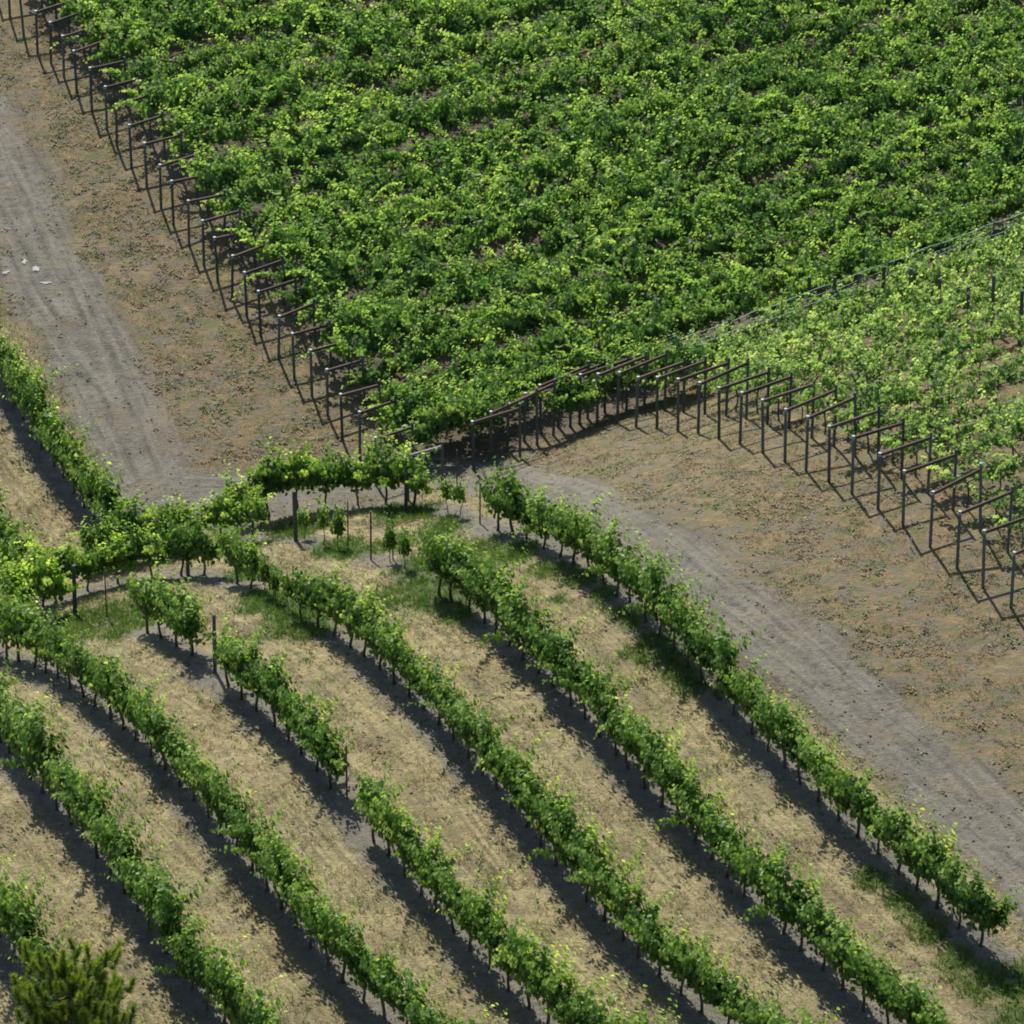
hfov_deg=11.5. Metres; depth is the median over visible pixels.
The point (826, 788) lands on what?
grapevine
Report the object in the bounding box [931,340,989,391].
grapevine
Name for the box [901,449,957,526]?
trellis brace
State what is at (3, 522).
grapevine
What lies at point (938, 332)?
grapevine
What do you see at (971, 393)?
grapevine
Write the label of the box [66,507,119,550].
grapevine
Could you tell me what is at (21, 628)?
grapevine
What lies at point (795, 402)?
grapevine
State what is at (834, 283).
line post
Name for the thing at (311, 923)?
grapevine
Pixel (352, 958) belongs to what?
grapevine
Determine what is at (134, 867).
grapevine
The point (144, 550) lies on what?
grapevine
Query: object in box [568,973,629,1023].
grapevine
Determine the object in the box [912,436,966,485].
grapevine
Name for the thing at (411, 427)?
trellis brace
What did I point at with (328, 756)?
grapevine
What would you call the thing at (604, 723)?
grapevine
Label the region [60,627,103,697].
grapevine
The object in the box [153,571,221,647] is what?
grapevine
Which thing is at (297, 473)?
grapevine
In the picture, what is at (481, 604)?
grapevine
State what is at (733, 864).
grapevine
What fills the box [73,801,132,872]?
grapevine
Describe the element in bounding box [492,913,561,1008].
grapevine
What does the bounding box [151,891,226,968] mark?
grapevine
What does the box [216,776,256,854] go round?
grapevine
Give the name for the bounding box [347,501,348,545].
vine stake
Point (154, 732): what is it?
grapevine
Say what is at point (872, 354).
grapevine
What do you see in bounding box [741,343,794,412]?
grapevine
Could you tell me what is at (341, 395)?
trellis brace
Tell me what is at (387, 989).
grapevine
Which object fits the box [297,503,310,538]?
grapevine
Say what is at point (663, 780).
grapevine
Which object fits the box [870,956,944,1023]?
grapevine
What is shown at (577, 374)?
trellis brace
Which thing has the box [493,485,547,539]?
grapevine
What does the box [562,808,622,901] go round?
grapevine
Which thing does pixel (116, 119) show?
trellis brace
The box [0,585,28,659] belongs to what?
grapevine
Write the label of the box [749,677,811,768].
grapevine
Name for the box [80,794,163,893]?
grapevine
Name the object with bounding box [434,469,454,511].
grapevine
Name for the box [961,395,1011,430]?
grapevine
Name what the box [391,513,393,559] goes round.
vine stake
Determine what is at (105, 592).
vine stake
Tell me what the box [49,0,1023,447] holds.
vineyard canopy
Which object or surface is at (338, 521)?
grapevine
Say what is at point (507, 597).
grapevine
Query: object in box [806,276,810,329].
line post
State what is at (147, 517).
grapevine
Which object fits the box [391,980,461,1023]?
grapevine
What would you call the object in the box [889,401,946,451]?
grapevine
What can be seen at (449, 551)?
grapevine
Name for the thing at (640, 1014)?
grapevine
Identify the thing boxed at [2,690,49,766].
grapevine
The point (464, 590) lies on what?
grapevine
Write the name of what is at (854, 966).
grapevine
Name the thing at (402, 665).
grapevine
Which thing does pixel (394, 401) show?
trellis brace
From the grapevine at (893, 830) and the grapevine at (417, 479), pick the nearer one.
the grapevine at (893, 830)
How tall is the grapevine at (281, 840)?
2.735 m
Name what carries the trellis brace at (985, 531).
on the ground at (804, 654)
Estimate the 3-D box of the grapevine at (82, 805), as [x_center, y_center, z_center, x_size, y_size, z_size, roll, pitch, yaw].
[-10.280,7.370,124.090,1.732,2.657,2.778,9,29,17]
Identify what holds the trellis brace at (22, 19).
on the ground at (804, 654)
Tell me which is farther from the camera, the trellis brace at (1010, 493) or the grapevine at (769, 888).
the trellis brace at (1010, 493)
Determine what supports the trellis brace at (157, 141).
on the ground at (804, 654)
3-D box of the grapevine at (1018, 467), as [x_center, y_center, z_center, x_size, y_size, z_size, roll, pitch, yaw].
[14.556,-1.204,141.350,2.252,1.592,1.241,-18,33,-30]
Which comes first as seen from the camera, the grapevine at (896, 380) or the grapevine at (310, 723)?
the grapevine at (310, 723)
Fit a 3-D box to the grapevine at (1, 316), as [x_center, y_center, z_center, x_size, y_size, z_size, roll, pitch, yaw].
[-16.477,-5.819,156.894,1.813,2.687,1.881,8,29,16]
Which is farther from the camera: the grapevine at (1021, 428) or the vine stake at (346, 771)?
the grapevine at (1021, 428)
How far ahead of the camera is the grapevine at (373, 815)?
123.85 m
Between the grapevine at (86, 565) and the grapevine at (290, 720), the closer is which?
the grapevine at (290, 720)
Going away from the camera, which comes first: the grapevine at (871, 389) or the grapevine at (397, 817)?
the grapevine at (397, 817)
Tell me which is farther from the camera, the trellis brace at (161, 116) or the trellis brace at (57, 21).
the trellis brace at (57, 21)
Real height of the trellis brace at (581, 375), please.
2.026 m
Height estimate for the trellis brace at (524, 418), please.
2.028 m
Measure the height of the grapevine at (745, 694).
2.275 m
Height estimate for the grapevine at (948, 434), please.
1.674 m
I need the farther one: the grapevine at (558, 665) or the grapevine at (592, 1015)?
the grapevine at (558, 665)
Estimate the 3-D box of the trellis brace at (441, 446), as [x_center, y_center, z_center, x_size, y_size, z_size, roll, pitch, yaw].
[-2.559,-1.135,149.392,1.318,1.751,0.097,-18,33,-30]
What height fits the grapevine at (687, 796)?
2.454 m
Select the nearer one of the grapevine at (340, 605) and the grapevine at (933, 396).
the grapevine at (340, 605)
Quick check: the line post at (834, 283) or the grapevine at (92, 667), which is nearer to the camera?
the grapevine at (92, 667)
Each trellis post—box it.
[72,564,76,613]
[186,538,189,575]
[212,614,216,672]
[292,490,297,540]
[404,465,407,507]
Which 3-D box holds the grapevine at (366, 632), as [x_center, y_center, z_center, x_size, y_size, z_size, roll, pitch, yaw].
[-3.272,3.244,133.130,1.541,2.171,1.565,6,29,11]
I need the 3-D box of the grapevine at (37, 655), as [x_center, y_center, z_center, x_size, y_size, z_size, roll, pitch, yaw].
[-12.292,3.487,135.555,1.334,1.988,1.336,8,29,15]
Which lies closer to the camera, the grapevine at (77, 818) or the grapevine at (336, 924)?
the grapevine at (336, 924)
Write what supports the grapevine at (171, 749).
on the ground at (804, 654)
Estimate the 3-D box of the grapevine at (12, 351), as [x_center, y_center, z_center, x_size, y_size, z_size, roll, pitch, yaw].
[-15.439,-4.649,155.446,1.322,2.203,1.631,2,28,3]
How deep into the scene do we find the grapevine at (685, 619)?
132.33 m
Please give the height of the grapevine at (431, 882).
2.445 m
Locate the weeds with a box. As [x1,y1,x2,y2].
[0,0,1023,979]
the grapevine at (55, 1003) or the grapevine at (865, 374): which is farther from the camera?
the grapevine at (865, 374)
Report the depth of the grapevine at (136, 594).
137.24 m
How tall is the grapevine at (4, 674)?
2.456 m
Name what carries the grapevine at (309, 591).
on the ground at (804, 654)
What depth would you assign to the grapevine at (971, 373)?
147.57 m
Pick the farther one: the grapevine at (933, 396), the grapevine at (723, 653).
the grapevine at (933, 396)
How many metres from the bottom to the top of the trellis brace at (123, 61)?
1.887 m
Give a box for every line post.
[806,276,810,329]
[831,276,836,327]
[855,273,860,323]
[881,266,885,294]
[908,268,912,320]
[935,278,941,326]
[965,286,969,327]
[990,275,995,326]
[1017,290,1023,351]
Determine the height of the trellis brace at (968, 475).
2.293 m
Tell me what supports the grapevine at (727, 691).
on the ground at (804, 654)
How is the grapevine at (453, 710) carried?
on the ground at (804, 654)
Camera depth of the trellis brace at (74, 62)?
173.16 m
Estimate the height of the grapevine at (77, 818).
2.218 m
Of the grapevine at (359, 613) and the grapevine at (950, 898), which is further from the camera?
the grapevine at (359, 613)
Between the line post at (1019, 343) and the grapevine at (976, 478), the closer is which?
the grapevine at (976, 478)
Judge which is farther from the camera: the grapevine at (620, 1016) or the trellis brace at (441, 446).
the trellis brace at (441, 446)
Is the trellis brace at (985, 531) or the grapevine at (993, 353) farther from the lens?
the grapevine at (993, 353)
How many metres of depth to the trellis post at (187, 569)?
143.88 m
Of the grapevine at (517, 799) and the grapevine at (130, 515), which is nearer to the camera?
the grapevine at (517, 799)
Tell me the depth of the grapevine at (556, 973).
117.43 m
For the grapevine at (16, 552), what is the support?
on the ground at (804, 654)
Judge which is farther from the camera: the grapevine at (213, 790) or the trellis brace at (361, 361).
the trellis brace at (361, 361)
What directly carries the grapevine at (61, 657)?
on the ground at (804, 654)
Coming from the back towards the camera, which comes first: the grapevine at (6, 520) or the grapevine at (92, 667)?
the grapevine at (6, 520)
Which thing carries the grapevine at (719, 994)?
on the ground at (804, 654)
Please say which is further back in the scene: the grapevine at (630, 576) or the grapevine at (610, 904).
the grapevine at (630, 576)
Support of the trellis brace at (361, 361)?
on the ground at (804, 654)
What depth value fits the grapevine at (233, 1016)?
116.75 m
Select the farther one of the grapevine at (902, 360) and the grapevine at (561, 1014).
the grapevine at (902, 360)
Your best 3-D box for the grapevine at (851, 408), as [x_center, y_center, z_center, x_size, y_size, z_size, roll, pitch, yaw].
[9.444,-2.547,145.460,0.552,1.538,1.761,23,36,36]
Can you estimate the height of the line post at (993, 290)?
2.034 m
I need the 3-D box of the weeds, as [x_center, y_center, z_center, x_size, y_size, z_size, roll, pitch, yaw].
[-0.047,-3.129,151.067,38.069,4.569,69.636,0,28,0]
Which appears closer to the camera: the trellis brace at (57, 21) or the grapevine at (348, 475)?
the grapevine at (348, 475)
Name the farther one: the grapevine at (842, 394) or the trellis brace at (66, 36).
the trellis brace at (66, 36)
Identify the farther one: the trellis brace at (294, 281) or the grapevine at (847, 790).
the trellis brace at (294, 281)
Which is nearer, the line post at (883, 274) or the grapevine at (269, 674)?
the grapevine at (269, 674)
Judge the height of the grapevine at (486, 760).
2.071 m
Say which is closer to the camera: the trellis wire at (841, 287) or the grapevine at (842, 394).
the grapevine at (842, 394)
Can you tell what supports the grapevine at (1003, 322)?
on the ground at (804, 654)
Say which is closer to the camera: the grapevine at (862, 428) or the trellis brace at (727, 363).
the grapevine at (862, 428)
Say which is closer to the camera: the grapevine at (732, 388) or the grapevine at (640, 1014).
the grapevine at (640, 1014)
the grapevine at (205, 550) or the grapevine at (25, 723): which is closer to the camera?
the grapevine at (25, 723)
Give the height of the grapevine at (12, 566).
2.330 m
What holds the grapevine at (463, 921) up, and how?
on the ground at (804, 654)
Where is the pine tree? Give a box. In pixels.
[9,934,137,1023]
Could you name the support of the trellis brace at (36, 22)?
on the ground at (804, 654)
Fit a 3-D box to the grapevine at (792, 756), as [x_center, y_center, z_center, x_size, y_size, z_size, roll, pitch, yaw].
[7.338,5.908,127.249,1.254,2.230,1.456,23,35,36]
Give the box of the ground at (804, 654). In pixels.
[0,0,1023,1023]
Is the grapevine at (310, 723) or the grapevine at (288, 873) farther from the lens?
the grapevine at (310, 723)
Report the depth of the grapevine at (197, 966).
118.26 m
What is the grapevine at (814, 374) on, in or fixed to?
on the ground at (804, 654)
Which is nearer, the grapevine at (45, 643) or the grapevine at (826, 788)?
the grapevine at (826, 788)
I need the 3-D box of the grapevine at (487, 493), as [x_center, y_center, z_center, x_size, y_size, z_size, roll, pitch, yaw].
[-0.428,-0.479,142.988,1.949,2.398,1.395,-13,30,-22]
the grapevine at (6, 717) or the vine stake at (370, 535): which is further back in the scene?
the vine stake at (370, 535)
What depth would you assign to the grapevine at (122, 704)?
129.64 m
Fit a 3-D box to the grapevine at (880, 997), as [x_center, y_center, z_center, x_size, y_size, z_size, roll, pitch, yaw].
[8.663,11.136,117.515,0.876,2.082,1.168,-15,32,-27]
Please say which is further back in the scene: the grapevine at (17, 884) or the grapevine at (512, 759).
the grapevine at (512, 759)
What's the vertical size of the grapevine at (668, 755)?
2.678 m
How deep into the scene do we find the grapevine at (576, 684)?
130.14 m
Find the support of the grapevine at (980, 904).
on the ground at (804, 654)
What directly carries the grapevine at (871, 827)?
on the ground at (804, 654)
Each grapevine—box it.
[0,294,7,341]
[0,325,28,389]
[0,346,36,404]
[0,346,49,419]
[0,363,77,433]
[0,485,12,511]
[0,496,47,562]
[0,506,27,535]
[0,508,16,528]
[0,526,44,569]
[0,538,50,590]
[0,561,35,607]
[0,576,48,662]
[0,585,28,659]
[0,649,33,700]
[0,678,22,742]
[0,678,78,793]
[0,686,24,753]
[0,850,51,958]
[0,852,32,936]
[0,871,65,976]
[1,913,91,984]
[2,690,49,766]
[8,587,60,667]
[10,694,59,779]
[13,524,82,598]
[16,932,107,999]
[18,378,61,448]
[18,544,83,618]
[20,607,101,688]
[22,414,79,477]
[23,608,73,673]
[23,742,99,809]
[29,393,76,466]
[30,608,80,678]
[41,743,102,824]
[44,416,101,493]
[49,996,100,1017]
[51,754,136,857]
[54,534,105,590]
[56,761,112,839]
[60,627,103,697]
[64,450,96,507]
[66,443,111,521]
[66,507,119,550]
[67,459,127,528]
[71,644,108,706]
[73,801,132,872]
[77,487,130,545]
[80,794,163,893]
[82,644,132,718]
[86,650,145,729]
[94,523,152,583]
[99,490,155,540]
[100,834,183,911]
[102,670,177,740]
[106,852,176,929]
[112,559,173,632]
[115,518,169,577]
[119,861,231,953]
[124,687,189,769]
[128,671,173,756]
[133,557,182,638]
[135,489,184,550]
[138,906,220,989]
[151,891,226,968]
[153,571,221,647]
[155,514,198,575]
[155,572,207,655]
[162,723,205,800]
[163,723,205,786]
[167,494,204,536]
[170,507,230,575]
[177,746,231,817]
[181,935,229,1009]
[183,753,246,834]
[198,485,256,532]
[199,612,253,686]
[200,512,259,583]
[204,934,259,1023]
[208,625,266,699]
[210,785,290,871]
[210,798,304,891]
[211,459,262,506]
[215,959,269,1023]
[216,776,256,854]
[226,529,266,587]
[228,622,292,711]
[235,487,276,537]
[239,973,295,1023]
[246,436,289,515]
[247,1003,271,1023]
[248,645,298,726]
[250,830,324,928]
[252,817,317,909]
[253,671,308,741]
[256,546,277,593]
[267,558,286,601]
[269,561,320,618]
[273,440,337,508]
[274,864,339,948]
[276,567,292,608]
[278,671,348,754]
[286,559,357,626]
[290,440,347,505]
[292,682,344,771]
[294,888,349,965]
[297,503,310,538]
[297,708,362,788]
[314,486,329,544]
[314,559,358,634]
[314,895,369,983]
[318,568,370,647]
[328,446,374,504]
[330,497,349,548]
[334,916,403,1001]
[336,567,393,656]
[350,756,420,841]
[354,941,412,1018]
[355,597,412,669]
[356,770,405,855]
[361,413,417,504]
[363,612,418,684]
[369,793,431,875]
[371,967,441,1023]
[382,511,400,561]
[389,437,436,505]
[391,634,427,696]
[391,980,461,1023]
[397,521,416,565]
[398,810,446,894]
[405,646,447,709]
[406,815,476,911]
[407,663,484,739]
[408,524,479,602]
[415,518,463,595]
[415,642,464,725]
[428,864,525,951]
[429,683,495,758]
[429,1006,465,1023]
[432,856,480,932]
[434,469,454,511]
[441,565,503,623]
[446,535,500,611]
[447,703,526,774]
[448,477,467,515]
[453,1003,506,1023]
[455,535,538,635]
[462,866,520,972]
[469,716,519,789]
[471,560,559,659]
[472,455,528,530]
[475,728,561,808]
[478,907,533,991]
[484,568,541,645]
[489,456,546,534]
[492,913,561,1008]
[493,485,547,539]
[501,751,557,826]
[507,614,559,673]
[508,474,565,549]
[511,606,610,687]
[516,750,568,846]
[517,915,583,1023]
[520,774,607,882]
[526,619,604,705]
[527,781,584,865]
[536,489,622,565]
[542,636,613,719]
[542,947,610,1023]
[543,488,583,556]
[556,493,611,574]
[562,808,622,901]
[564,827,645,921]
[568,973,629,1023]
[577,647,649,736]
[579,498,648,596]
[585,520,626,584]
[590,685,638,755]
[595,868,649,940]
[597,993,652,1023]
[600,688,651,769]
[602,984,681,1023]
[608,901,683,977]
[610,545,684,621]
[610,713,689,788]
[611,543,645,608]
[611,859,681,957]
[615,533,696,636]
[634,701,695,807]
[643,737,705,823]
[647,571,707,650]
[647,745,737,842]
[655,573,724,667]
[658,915,717,996]
[660,926,731,1013]
[672,605,731,683]
[682,611,772,699]
[686,780,727,859]
[703,649,777,714]
[703,959,753,1023]
[704,802,758,877]
[707,656,773,734]
[710,960,782,1023]
[716,829,789,916]
[717,821,777,897]
[719,366,753,411]
[729,982,808,1023]
[736,824,827,934]
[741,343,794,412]
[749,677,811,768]
[749,684,796,751]
[759,362,802,420]
[761,1006,843,1023]
[764,352,807,402]
[773,853,835,951]
[775,708,823,784]
[782,351,847,409]
[785,722,849,801]
[788,383,826,423]
[789,886,869,970]
[795,350,847,380]
[801,373,849,433]
[803,328,882,380]
[804,365,851,412]
[807,895,862,990]
[809,753,884,837]
[810,755,862,820]
[826,391,865,441]
[828,397,890,452]
[835,923,898,1011]
[836,343,882,398]
[841,372,896,422]
[850,784,906,854]
[852,340,891,383]
[859,377,924,414]
[863,350,924,375]
[863,786,925,874]
[864,359,902,411]
[864,956,915,1023]
[869,403,927,430]
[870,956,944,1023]
[874,418,911,462]
[881,406,960,476]
[883,339,913,370]
[888,373,928,411]
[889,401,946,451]
[896,812,953,890]
[899,345,942,385]
[906,802,977,908]
[909,303,955,363]
[910,327,953,380]
[912,357,969,410]
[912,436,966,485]
[917,411,972,466]
[918,361,975,429]
[920,998,956,1023]
[925,383,973,441]
[926,432,1021,508]
[929,382,999,420]
[930,852,999,928]
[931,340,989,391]
[932,423,1019,476]
[938,858,1023,946]
[944,326,995,369]
[955,352,997,401]
[959,342,1010,381]
[960,404,1015,452]
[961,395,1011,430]
[968,390,1023,455]
[969,485,1021,525]
[973,310,1023,360]
[974,440,1016,490]
[978,388,1023,440]
[979,353,1023,404]
[984,346,1023,385]
[987,486,1023,548]
[992,452,1023,472]
[996,317,1023,343]
[1000,416,1023,432]
[1010,472,1023,501]
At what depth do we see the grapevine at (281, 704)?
129.31 m
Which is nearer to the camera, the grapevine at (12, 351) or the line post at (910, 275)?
the grapevine at (12, 351)
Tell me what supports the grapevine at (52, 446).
on the ground at (804, 654)
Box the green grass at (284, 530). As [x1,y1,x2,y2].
[0,336,1023,1023]
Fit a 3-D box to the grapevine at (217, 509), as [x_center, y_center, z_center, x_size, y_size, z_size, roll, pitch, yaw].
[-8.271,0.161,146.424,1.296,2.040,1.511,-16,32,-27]
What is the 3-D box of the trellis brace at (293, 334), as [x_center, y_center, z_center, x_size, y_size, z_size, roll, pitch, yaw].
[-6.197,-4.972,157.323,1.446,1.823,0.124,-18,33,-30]
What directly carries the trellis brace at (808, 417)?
on the ground at (804, 654)
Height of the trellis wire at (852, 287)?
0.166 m
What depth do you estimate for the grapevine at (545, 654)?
131.33 m
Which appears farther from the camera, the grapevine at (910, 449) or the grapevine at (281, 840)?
the grapevine at (910, 449)
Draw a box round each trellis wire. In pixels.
[584,219,1023,381]
[629,212,1023,358]
[690,224,1023,348]
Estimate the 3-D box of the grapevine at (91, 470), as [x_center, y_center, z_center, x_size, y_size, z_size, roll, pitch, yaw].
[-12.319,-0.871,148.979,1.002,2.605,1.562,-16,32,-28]
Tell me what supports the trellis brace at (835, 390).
on the ground at (804, 654)
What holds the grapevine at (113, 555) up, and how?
on the ground at (804, 654)
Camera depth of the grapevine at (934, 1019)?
115.90 m
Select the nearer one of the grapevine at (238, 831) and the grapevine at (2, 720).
the grapevine at (238, 831)
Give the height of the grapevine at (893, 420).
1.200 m
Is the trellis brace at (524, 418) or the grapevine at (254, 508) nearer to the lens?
the grapevine at (254, 508)
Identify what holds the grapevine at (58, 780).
on the ground at (804, 654)
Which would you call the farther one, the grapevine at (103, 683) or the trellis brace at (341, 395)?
the trellis brace at (341, 395)
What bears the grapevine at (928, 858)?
on the ground at (804, 654)
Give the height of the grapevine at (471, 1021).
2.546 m
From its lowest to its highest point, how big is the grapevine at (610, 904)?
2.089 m
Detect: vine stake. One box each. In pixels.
[104,567,107,616]
[345,745,347,796]
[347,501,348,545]
[370,511,371,559]
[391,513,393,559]
[456,450,457,484]
[479,484,480,523]
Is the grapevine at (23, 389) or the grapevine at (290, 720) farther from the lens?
the grapevine at (23, 389)
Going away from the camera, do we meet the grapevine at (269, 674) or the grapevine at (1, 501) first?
the grapevine at (269, 674)
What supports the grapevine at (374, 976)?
on the ground at (804, 654)
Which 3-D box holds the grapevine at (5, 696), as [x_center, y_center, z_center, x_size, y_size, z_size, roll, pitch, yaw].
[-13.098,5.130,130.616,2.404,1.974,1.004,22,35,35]
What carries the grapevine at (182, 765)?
on the ground at (804, 654)
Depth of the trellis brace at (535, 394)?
152.16 m
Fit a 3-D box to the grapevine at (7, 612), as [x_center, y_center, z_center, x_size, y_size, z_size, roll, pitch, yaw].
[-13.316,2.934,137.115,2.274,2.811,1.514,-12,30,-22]
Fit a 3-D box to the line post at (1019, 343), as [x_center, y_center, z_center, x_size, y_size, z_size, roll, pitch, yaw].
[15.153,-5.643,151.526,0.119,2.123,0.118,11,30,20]
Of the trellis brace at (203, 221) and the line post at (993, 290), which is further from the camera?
the trellis brace at (203, 221)
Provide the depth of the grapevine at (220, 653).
132.45 m
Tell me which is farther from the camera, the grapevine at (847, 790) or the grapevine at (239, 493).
the grapevine at (239, 493)
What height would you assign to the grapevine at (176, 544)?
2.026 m
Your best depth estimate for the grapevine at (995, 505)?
139.31 m
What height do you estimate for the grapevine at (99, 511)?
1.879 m
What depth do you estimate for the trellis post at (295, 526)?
145.51 m
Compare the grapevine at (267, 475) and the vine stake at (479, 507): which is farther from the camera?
the grapevine at (267, 475)
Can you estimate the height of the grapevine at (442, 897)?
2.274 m
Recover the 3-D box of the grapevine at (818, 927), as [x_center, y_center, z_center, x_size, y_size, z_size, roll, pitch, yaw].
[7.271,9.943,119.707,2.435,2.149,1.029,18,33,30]
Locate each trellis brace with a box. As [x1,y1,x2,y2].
[8,0,42,17]
[19,0,57,35]
[34,2,70,53]
[49,7,84,63]
[61,25,98,77]
[72,35,111,92]
[89,56,127,111]
[104,74,142,129]
[115,90,151,146]
[128,111,165,167]
[143,130,182,187]
[159,151,197,208]
[170,170,208,225]
[187,189,225,245]
[201,206,241,265]
[213,225,255,281]
[231,240,267,298]
[243,255,284,317]
[257,275,297,336]
[277,298,315,359]
[291,319,331,378]
[309,336,349,396]
[325,355,365,415]
[339,380,380,439]
[358,395,398,458]
[374,422,413,478]
[407,441,443,499]
[471,403,520,469]
[489,387,538,458]
[506,378,555,449]
[523,374,571,441]
[538,360,589,433]
[557,358,605,427]
[578,354,628,424]
[596,351,646,423]
[616,349,667,423]
[635,356,685,426]
[655,356,706,428]
[676,357,729,430]
[697,357,749,433]
[717,366,769,438]
[739,371,792,443]
[761,378,815,453]
[783,384,837,461]
[804,392,856,471]
[827,405,879,482]
[850,417,904,494]
[876,432,932,509]
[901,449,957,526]
[928,462,982,547]
[955,486,1013,568]
[981,517,1023,588]
[1009,548,1023,608]
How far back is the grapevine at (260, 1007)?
115.88 m
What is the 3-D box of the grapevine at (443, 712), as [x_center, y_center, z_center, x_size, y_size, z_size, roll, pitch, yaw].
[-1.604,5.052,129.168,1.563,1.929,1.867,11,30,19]
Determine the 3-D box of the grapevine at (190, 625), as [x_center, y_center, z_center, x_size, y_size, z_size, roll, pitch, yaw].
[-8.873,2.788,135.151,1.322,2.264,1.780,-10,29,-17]
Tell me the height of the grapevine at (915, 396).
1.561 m
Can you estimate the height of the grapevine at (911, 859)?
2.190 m
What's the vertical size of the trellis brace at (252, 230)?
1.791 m
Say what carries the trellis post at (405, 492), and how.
on the ground at (804, 654)
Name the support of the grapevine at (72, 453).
on the ground at (804, 654)
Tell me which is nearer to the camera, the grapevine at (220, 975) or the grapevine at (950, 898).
the grapevine at (220, 975)
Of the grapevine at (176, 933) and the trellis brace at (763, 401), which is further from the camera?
the trellis brace at (763, 401)
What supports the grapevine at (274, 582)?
on the ground at (804, 654)
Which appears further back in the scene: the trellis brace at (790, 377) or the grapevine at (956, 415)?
the trellis brace at (790, 377)
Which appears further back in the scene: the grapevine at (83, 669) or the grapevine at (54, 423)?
the grapevine at (54, 423)
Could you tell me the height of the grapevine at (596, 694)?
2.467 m
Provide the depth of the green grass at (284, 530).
137.82 m
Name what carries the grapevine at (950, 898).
on the ground at (804, 654)
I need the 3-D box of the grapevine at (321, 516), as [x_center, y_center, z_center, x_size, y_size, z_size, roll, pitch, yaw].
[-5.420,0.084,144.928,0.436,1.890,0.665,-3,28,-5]
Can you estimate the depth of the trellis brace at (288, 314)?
158.01 m
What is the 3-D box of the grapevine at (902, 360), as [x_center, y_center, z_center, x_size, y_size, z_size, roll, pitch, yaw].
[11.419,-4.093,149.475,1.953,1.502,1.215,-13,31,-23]
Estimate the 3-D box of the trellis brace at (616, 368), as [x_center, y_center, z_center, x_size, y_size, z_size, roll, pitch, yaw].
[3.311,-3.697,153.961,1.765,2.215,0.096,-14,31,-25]
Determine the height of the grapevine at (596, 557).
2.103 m
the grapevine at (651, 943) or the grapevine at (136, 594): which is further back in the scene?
the grapevine at (136, 594)
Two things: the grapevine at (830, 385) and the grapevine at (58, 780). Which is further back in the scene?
the grapevine at (830, 385)
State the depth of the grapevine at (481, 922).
119.57 m
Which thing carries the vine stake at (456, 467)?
on the ground at (804, 654)
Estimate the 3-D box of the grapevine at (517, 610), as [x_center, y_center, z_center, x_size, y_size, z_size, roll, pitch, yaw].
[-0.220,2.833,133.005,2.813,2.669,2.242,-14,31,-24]
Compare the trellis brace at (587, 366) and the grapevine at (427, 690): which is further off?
the trellis brace at (587, 366)
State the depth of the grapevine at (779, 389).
148.74 m
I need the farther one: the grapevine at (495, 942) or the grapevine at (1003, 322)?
the grapevine at (1003, 322)
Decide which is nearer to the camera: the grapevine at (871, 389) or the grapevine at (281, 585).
the grapevine at (281, 585)
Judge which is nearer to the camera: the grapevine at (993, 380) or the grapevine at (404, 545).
the grapevine at (404, 545)
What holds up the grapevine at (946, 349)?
on the ground at (804, 654)
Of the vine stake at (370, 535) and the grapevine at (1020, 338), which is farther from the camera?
the grapevine at (1020, 338)
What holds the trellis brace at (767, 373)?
on the ground at (804, 654)
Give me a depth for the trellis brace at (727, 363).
150.33 m
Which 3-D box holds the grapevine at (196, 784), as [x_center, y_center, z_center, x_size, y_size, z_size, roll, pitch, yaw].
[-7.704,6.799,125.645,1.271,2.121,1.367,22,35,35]
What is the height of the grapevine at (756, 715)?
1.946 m
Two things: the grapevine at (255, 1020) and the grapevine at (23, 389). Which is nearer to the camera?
the grapevine at (255, 1020)
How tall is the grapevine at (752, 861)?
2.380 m
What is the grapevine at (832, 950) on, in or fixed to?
on the ground at (804, 654)
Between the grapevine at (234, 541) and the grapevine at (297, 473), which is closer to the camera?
the grapevine at (234, 541)
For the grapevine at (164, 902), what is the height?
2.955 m
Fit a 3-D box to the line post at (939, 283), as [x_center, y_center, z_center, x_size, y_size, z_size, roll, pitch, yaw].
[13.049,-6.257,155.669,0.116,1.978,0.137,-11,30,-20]
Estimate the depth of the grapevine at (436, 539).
137.78 m
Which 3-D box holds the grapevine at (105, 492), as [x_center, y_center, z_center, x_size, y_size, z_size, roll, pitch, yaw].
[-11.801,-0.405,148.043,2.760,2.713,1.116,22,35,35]
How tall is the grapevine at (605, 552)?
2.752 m
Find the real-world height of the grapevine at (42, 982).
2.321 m
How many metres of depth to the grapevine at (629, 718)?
127.75 m
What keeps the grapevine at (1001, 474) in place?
on the ground at (804, 654)
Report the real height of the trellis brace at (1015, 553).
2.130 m
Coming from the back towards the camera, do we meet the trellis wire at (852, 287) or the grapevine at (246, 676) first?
the trellis wire at (852, 287)
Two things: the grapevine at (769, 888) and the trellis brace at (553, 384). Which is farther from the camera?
the trellis brace at (553, 384)
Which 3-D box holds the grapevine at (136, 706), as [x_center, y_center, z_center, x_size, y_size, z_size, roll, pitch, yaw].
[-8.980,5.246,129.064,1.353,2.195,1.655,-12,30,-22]
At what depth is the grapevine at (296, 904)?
120.35 m

